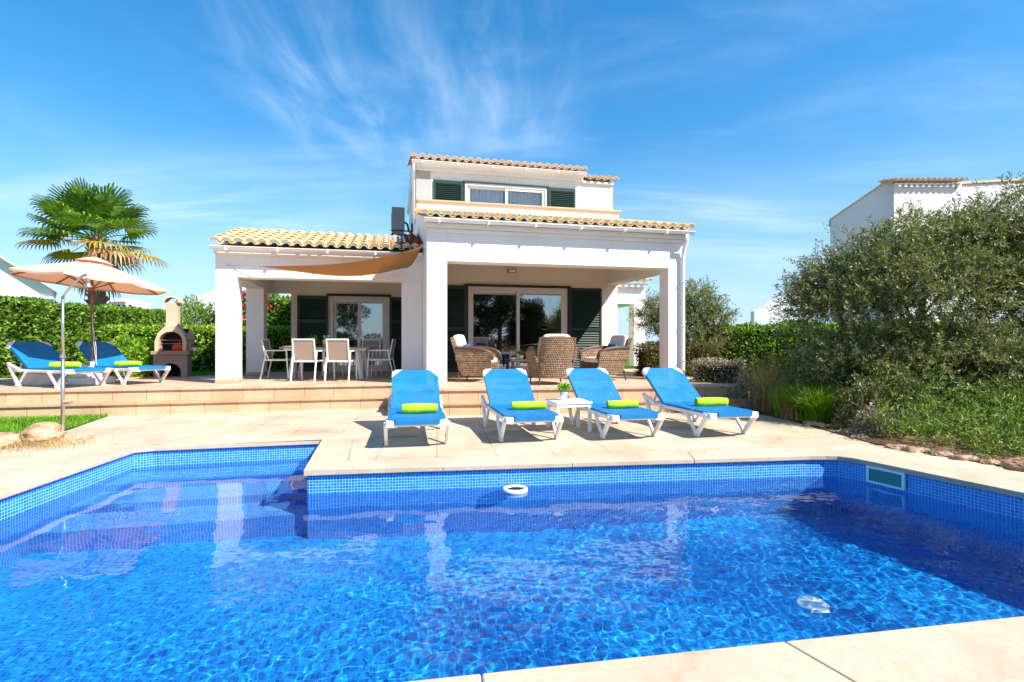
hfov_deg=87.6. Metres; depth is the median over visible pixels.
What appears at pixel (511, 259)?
villa
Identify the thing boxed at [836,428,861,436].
rock
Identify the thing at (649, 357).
shrub
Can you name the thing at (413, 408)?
rolled towel
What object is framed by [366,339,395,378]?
dining chair
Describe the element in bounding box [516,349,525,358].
potted plant
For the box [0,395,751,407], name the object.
step
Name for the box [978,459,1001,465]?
rock
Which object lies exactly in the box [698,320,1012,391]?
hedge
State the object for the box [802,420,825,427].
rock
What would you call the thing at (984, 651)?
pool coping
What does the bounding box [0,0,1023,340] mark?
sky
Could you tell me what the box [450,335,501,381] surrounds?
wicker armchair
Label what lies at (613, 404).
rolled towel
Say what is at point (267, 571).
pool water
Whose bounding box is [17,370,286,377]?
back grass
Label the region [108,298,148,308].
distant building
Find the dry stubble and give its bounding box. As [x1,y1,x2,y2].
[897,444,1005,461]
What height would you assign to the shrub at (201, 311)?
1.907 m
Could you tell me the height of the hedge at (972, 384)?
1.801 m
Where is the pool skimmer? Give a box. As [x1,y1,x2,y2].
[866,465,905,490]
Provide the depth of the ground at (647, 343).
8.01 m
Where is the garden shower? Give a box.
[60,274,92,433]
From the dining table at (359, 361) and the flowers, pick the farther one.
the flowers
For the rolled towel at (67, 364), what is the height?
0.124 m
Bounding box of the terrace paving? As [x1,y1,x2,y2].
[0,369,736,392]
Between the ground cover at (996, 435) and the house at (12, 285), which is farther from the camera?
the house at (12, 285)
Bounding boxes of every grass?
[0,413,106,433]
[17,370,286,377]
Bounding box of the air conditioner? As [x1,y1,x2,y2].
[391,207,412,240]
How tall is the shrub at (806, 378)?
1.398 m
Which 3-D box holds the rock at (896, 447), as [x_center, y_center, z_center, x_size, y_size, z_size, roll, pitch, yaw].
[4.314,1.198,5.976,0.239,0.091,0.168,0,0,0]
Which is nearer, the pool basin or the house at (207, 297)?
the pool basin
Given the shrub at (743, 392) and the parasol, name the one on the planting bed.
the shrub at (743, 392)
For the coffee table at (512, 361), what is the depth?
11.27 m
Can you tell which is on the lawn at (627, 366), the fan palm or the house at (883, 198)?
the fan palm
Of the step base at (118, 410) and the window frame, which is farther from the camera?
the window frame
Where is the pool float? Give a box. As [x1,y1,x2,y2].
[502,485,527,494]
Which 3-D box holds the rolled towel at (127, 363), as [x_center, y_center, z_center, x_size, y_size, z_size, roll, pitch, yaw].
[-7.277,0.431,10.116,0.410,0.110,0.131,0,0,-17]
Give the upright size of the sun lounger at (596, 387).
0.790 m
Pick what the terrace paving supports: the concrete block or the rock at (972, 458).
the concrete block
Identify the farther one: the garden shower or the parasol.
the parasol
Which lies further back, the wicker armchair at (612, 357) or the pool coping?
the wicker armchair at (612, 357)
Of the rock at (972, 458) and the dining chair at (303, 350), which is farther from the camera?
the dining chair at (303, 350)
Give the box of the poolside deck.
[0,408,1023,482]
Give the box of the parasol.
[9,257,167,384]
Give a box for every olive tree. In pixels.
[627,275,741,358]
[758,171,1023,411]
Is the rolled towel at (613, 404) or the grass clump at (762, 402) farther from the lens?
the grass clump at (762, 402)
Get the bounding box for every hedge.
[0,295,165,377]
[98,323,336,371]
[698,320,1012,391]
[913,317,1023,407]
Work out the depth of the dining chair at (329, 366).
12.19 m
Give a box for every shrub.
[87,331,154,377]
[158,294,214,325]
[242,293,290,330]
[633,341,712,376]
[690,356,747,394]
[725,366,768,410]
[771,338,890,413]
[825,362,950,436]
[848,403,904,437]
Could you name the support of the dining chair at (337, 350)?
on the terrace paving
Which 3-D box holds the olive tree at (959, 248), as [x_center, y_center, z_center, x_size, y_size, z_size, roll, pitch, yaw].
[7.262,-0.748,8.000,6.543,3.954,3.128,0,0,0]
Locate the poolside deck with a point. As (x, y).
(471, 436)
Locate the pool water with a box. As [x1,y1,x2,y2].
[0,459,1023,681]
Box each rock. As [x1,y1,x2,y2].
[0,432,21,449]
[19,422,65,444]
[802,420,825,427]
[817,424,839,430]
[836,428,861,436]
[850,434,868,440]
[885,444,906,449]
[903,446,929,453]
[929,451,952,456]
[949,454,980,461]
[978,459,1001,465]
[999,457,1023,471]
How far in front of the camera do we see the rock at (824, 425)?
7.35 m
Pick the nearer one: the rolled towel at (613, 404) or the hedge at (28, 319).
the rolled towel at (613, 404)
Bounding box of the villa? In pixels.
[209,153,695,383]
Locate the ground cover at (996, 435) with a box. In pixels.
[860,364,1023,459]
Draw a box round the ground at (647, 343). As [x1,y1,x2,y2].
[65,341,885,445]
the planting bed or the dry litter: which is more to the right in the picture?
the planting bed
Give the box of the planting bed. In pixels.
[749,394,1023,464]
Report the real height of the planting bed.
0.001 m
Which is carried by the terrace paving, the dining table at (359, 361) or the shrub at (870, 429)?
the dining table at (359, 361)
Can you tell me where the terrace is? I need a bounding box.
[0,386,735,403]
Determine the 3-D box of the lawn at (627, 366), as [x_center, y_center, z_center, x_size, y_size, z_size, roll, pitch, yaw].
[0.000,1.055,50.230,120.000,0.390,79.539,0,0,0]
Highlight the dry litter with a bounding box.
[0,429,151,454]
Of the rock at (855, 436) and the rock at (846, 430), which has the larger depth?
the rock at (846, 430)
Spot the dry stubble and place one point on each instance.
(953, 453)
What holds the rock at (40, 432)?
on the poolside deck
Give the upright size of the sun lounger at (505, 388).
0.790 m
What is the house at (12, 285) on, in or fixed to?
on the ground at (647, 343)
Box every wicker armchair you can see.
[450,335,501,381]
[525,334,577,385]
[578,335,632,379]
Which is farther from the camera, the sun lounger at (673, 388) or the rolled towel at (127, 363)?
the rolled towel at (127, 363)
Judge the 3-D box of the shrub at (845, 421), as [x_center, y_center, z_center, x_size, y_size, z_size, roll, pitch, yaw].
[5.054,0.764,7.176,1.628,0.997,1.244,0,0,0]
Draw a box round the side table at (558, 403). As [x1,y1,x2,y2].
[545,398,591,431]
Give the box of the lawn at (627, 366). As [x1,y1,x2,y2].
[68,349,647,376]
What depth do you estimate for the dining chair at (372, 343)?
12.71 m
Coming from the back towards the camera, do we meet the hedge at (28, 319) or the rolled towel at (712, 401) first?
the hedge at (28, 319)
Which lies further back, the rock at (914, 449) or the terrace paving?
the terrace paving
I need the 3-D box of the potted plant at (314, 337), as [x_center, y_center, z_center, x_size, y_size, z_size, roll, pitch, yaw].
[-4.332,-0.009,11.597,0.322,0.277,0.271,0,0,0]
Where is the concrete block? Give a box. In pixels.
[22,373,60,385]
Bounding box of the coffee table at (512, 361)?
[505,359,526,368]
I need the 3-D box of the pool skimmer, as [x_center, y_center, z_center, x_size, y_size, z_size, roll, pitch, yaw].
[3.619,1.323,5.174,0.030,0.165,0.364,0,0,-24]
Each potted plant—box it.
[189,341,199,350]
[305,334,319,343]
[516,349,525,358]
[556,382,572,399]
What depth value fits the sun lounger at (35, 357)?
9.49 m
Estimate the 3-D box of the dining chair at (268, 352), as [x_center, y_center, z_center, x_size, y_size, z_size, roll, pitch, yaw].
[-4.999,0.378,11.394,0.585,0.847,0.490,0,0,-7]
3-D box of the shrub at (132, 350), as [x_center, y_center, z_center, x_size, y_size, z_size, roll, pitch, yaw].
[-8.798,0.344,12.270,1.701,1.178,1.515,0,0,0]
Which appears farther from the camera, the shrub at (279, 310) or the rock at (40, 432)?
the shrub at (279, 310)
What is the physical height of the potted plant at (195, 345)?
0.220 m
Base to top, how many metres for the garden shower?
2.064 m
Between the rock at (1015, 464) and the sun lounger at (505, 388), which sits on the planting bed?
the rock at (1015, 464)
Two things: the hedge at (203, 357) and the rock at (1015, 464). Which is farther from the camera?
the hedge at (203, 357)
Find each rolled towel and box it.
[49,362,81,367]
[114,361,141,365]
[402,403,437,413]
[511,401,545,409]
[606,400,638,408]
[694,397,728,405]
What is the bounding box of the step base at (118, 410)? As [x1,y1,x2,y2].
[0,399,749,417]
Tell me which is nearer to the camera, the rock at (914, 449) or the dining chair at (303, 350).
the rock at (914, 449)
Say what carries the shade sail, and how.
attached to the villa
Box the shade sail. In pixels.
[227,246,425,275]
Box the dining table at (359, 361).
[279,347,376,378]
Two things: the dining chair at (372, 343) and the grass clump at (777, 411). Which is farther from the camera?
the dining chair at (372, 343)
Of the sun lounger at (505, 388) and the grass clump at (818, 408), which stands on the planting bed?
the grass clump at (818, 408)
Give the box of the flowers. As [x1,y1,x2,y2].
[242,290,270,307]
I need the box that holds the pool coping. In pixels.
[0,433,1023,681]
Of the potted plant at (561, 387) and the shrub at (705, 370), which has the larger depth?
the shrub at (705, 370)
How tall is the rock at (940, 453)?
0.096 m
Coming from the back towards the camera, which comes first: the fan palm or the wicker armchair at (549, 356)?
the fan palm
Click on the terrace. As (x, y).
(50, 397)
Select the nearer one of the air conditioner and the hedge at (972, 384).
the hedge at (972, 384)
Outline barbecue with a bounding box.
[150,296,196,377]
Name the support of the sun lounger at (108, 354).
on the terrace paving
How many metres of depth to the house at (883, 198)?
20.00 m
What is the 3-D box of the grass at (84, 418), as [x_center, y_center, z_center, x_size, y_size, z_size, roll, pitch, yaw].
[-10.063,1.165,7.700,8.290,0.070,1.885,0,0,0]
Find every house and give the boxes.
[0,255,56,301]
[154,287,290,325]
[751,177,1023,329]
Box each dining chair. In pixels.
[260,339,294,378]
[290,339,324,381]
[322,351,348,375]
[324,339,357,381]
[355,339,381,375]
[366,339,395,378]
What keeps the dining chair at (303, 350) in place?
on the terrace paving
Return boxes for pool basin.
[0,444,1023,521]
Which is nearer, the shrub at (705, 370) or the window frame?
the shrub at (705, 370)
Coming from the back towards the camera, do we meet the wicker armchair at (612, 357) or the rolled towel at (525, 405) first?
the wicker armchair at (612, 357)
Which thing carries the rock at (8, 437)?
on the ground at (647, 343)
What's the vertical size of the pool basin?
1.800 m
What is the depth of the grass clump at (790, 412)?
8.11 m
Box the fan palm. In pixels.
[14,177,170,305]
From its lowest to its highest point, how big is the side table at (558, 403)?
0.400 m
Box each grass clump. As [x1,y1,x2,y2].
[725,345,813,411]
[748,379,876,422]
[759,381,821,416]
[773,396,809,420]
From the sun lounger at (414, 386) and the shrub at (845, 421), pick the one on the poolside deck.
the sun lounger at (414, 386)
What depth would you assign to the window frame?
14.20 m
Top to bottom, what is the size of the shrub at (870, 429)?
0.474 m
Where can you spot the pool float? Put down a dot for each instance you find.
(515, 490)
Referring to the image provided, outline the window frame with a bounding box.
[465,182,546,205]
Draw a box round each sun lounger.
[6,342,110,388]
[75,341,170,384]
[384,369,449,446]
[481,368,563,441]
[565,368,664,438]
[642,367,757,436]
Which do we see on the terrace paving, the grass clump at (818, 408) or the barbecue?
the barbecue

